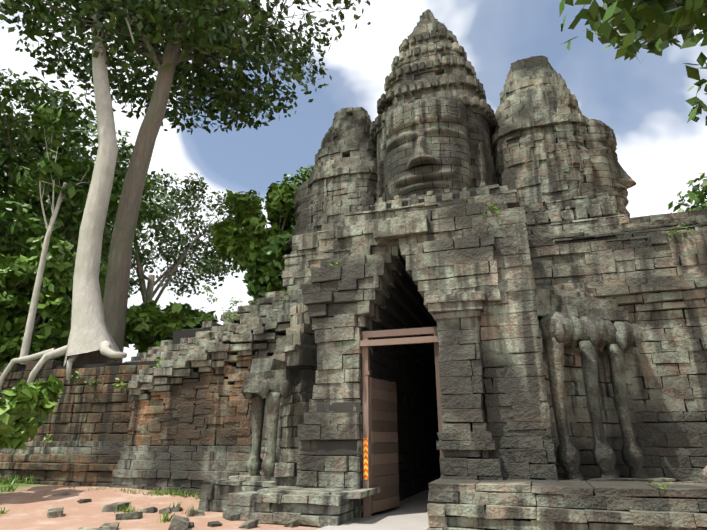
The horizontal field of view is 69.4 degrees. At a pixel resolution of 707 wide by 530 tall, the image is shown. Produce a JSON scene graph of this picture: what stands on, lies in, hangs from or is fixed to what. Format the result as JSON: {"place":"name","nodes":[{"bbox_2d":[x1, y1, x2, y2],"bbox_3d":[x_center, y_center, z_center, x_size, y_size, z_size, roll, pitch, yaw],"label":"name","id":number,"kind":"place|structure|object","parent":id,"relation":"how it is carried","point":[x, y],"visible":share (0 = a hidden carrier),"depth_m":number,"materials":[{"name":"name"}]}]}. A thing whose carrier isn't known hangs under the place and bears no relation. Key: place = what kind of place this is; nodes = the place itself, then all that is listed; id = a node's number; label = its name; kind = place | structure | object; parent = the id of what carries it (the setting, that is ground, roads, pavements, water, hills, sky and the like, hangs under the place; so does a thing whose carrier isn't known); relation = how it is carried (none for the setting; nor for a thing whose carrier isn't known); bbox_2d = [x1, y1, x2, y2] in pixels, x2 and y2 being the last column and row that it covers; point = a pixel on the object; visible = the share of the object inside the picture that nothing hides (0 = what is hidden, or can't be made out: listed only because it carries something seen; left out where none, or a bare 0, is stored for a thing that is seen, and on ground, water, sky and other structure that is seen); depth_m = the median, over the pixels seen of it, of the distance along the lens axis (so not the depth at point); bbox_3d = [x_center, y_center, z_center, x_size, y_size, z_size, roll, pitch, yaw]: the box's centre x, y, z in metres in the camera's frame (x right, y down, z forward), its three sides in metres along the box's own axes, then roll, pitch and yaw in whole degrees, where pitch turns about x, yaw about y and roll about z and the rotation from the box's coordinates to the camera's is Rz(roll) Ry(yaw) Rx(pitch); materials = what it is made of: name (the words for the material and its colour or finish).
{"place":"outdoors","nodes":[
{"label":"outdoors","id":0,"kind":"place"},
{"bbox_2d":[0,482,321,529],"bbox_3d":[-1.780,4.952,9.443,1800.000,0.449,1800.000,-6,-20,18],"label":"ground","id":1,"kind":"structure","parent":0,"point":[27,506],"depth_m":13.61,"materials":[{"name":"brown soil"}]},
{"bbox_2d":[0,137,52,260],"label":"tree","id":2,"kind":"object","parent":1,"relation":"on","point":[34,209],"visible":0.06,"depth_m":38.07,"materials":[{"name":"green plant"}]},
{"bbox_2d":[0,291,56,369],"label":"bush","id":3,"kind":"object","parent":1,"relation":"on","point":[3,362],"visible":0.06,"depth_m":28.86,"materials":[{"name":"green plant"}]},
{"bbox_2d":[0,374,62,450],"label":"bush","id":4,"kind":"object","parent":1,"relation":"on","point":[25,409],"visible":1,"depth_m":15.81,"materials":[{"name":"green plant"}]},
{"bbox_2d":[0,195,65,320],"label":"tree","id":5,"kind":"object","parent":1,"relation":"on","point":[28,232],"visible":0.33,"depth_m":31.71,"materials":[{"name":"green plant"}]},
{"bbox_2d":[0,236,131,361],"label":"tree","id":6,"kind":"object","parent":1,"relation":"on","point":[56,290],"visible":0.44,"depth_m":27.93,"materials":[{"name":"green plant"}]},
{"bbox_2d":[0,68,133,256],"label":"tree","id":7,"kind":"object","parent":1,"relation":"on","point":[25,126],"visible":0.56,"depth_m":38.49,"materials":[{"name":"green plant"}]},
{"bbox_2d":[1,141,132,272],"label":"tree","id":8,"kind":"object","parent":1,"relation":"on","point":[107,245],"visible":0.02,"depth_m":52.09,"materials":[{"name":"green plant"}]},
{"bbox_2d":[0,361,157,462],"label":"stone wall","id":9,"kind":"structure","parent":1,"relation":"on","point":[108,364],"depth_m":19.66,"materials":[{"name":"grey stone"}]},
{"bbox_2d":[0,115,170,265],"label":"tree","id":10,"kind":"object","parent":1,"relation":"on","point":[68,221],"visible":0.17,"depth_m":40.44,"materials":[{"name":"green plant"}]},
{"bbox_2d":[0,474,201,522],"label":"grass tufts","id":11,"kind":"object","parent":1,"relation":"on","point":[31,479],"visible":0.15,"depth_m":15.71,"materials":[{"name":"green plant"}]},
{"bbox_2d":[0,351,258,486],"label":"laterite wall","id":12,"kind":"structure","parent":1,"relation":"on","point":[211,408],"depth_m":18.09,"materials":[{"name":"brown stone"}]},
{"bbox_2d":[7,102,122,363],"bbox_3d":[-15.134,-1.276,26.127,5.400,13.382,6.272,15,-24,-36],"label":"pale thin tree","id":13,"kind":"object","parent":12,"relation":"on","point":[54,170],"visible":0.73,"depth_m":25.46,"materials":[{"name":"green plant"}]},
{"bbox_2d":[0,0,219,392],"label":"tree","id":14,"kind":"object","parent":12,"relation":"on","point":[91,340],"visible":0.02,"depth_m":22.73,"materials":[{"name":"leaf"},{"name":"pale bark"}]},
{"bbox_2d":[0,0,371,362],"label":"tree","id":15,"kind":"object","parent":12,"relation":"on","point":[200,29],"visible":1,"depth_m":29.52,"materials":[{"name":"green plant"}]},
{"bbox_2d":[46,169,242,352],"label":"tree","id":16,"kind":"object","parent":1,"relation":"on","point":[215,264],"visible":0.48,"depth_m":60.81,"materials":[{"name":"green plant"}]},
{"bbox_2d":[124,300,217,352],"bbox_3d":[-9.754,6.365,27.521,6.734,9.447,7.212,-6,-20,18],"label":"bush","id":17,"kind":"object","parent":1,"relation":"on","point":[148,321],"depth_m":26.15,"materials":[{"name":"green plant"}]},
{"bbox_2d":[47,492,300,529],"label":"rubble","id":18,"kind":"object","parent":1,"relation":"on","point":[179,523],"visible":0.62,"depth_m":12.21,"materials":[{"name":"stone"}]},
{"bbox_2d":[172,328,283,343],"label":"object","id":19,"kind":"object","parent":1,"relation":"on","point":[178,335],"visible":0.07,"depth_m":20.60,"materials":[{"name":"grey stone"}]},
{"bbox_2d":[210,180,299,272],"bbox_3d":[-4.981,3.189,30.049,8.457,17.090,8.098,-6,-20,18],"label":"tree","id":20,"kind":"object","parent":1,"relation":"on","point":[233,239],"visible":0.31,"depth_m":29.94,"materials":[{"name":"green plant"}]},
{"bbox_2d":[242,225,295,299],"bbox_3d":[-2.251,4.083,26.405,7.652,13.026,7.248,-6,-20,18],"label":"tree","id":21,"kind":"object","parent":1,"relation":"on","point":[261,279],"depth_m":26.14,"materials":[{"name":"green plant"}]},
{"bbox_2d":[270,165,313,226],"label":"tree","id":22,"kind":"object","parent":1,"relation":"on","point":[297,178],"depth_m":47.41,"materials":[{"name":"green plant"}]},
{"bbox_2d":[0,9,706,529],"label":"stone temple gate","id":23,"kind":"structure","parent":1,"relation":"on","point":[476,275],"depth_m":13.55,"materials":[{"name":"grey stone"}]},
{"bbox_2d":[241,378,289,480],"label":"elephant remains","id":24,"kind":"object","parent":23,"relation":"on","point":[269,395],"visible":0.79,"depth_m":14.14,"materials":[{"name":"stone"}]},
{"bbox_2d":[17,201,689,497],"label":"wall plants","id":25,"kind":"object","parent":23,"relation":"attached to","point":[495,208],"depth_m":19.20,"materials":[{"name":"green plant"}]},
{"bbox_2d":[370,191,476,209],"bbox_3d":[4.203,0.627,21.289,3.400,1.400,13.000,-6,-20,18],"label":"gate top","id":26,"kind":"object","parent":23,"relation":"on","point":[455,196],"depth_m":15.53,"materials":[{"name":"grey stone"}]},
{"bbox_2d":[377,97,493,199],"bbox_3d":[2.975,-3.870,20.669,5.000,6.325,2.874,-6,-20,18],"label":"carved stone face","id":27,"kind":"object","parent":23,"relation":"attached to","point":[425,145],"visible":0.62,"depth_m":20.38,"materials":[{"name":"stone"}]},
{"bbox_2d":[229,289,675,481],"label":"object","id":28,"kind":"object","parent":23,"relation":"on","point":[293,361],"visible":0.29,"depth_m":13.26,"materials":[{"name":"stone"}]},
{"bbox_2d":[539,312,647,480],"bbox_3d":[5.859,3.108,12.326,3.011,3.853,1.323,9,-21,-23],"label":"elephant","id":29,"kind":"object","parent":28,"relation":"on","point":[589,336],"visible":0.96,"depth_m":12.11},
{"bbox_2d":[360,29,615,226],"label":"carved ornament tiers","id":30,"kind":"object","parent":23,"relation":"on","point":[607,208],"visible":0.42,"depth_m":22.16,"materials":[{"name":"stone"}]},
{"bbox_2d":[553,111,635,217],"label":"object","id":31,"kind":"object","parent":23,"relation":"attached to","point":[598,152],"visible":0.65,"depth_m":20.08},
{"bbox_2d":[551,273,706,466],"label":"wall","id":32,"kind":"structure","parent":23,"relation":"on","point":[670,422],"depth_m":13.02,"materials":[{"name":"grey stone"}]},
{"bbox_2d":[316,254,501,517],"bbox_3d":[3.876,4.749,20.492,4.576,7.914,16.727,-6,-20,18],"label":"gate passage interior","id":33,"kind":"object","parent":1,"relation":"on","point":[409,370],"visible":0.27,"depth_m":17.08,"materials":[{"name":"stone"}]},
{"bbox_2d":[559,0,706,125],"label":"tree","id":34,"kind":"object","parent":1,"relation":"on","point":[662,23],"visible":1,"depth_m":12.92,"materials":[{"name":"green plant"}]},
{"bbox_2d":[668,172,706,211],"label":"tree","id":35,"kind":"object","parent":1,"relation":"on","point":[699,197],"visible":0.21,"depth_m":31.50,"materials":[{"name":"green plant"}]},
{"bbox_2d":[0,0,706,362],"label":"sky","id":36,"kind":"structure","parent":0,"point":[646,108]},
{"bbox_2d":[316,488,429,529],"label":"road","id":37,"kind":"structure","parent":0,"point":[410,513],"depth_m":11.83,"materials":[{"name":"grey concrete"}]},
{"bbox_2d":[360,327,444,517],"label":"wooden door","id":38,"kind":"structure","parent":37,"relation":"on","point":[378,395],"depth_m":13.13,"materials":[{"name":"brown wood"}]},
{"bbox_2d":[701,465,706,476],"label":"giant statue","id":39,"kind":"object","parent":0,"point":[704,472],"visible":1,"depth_m":5.12,"materials":[{"name":"stone"}]},
{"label":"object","id":40,"kind":"object","parent":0,"visible":0},
{"bbox_2d":[286,167,326,250],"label":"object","id":41,"kind":"object","parent":40,"relation":"attached to","point":[305,215],"visible":0.35,"depth_m":23.62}
]}

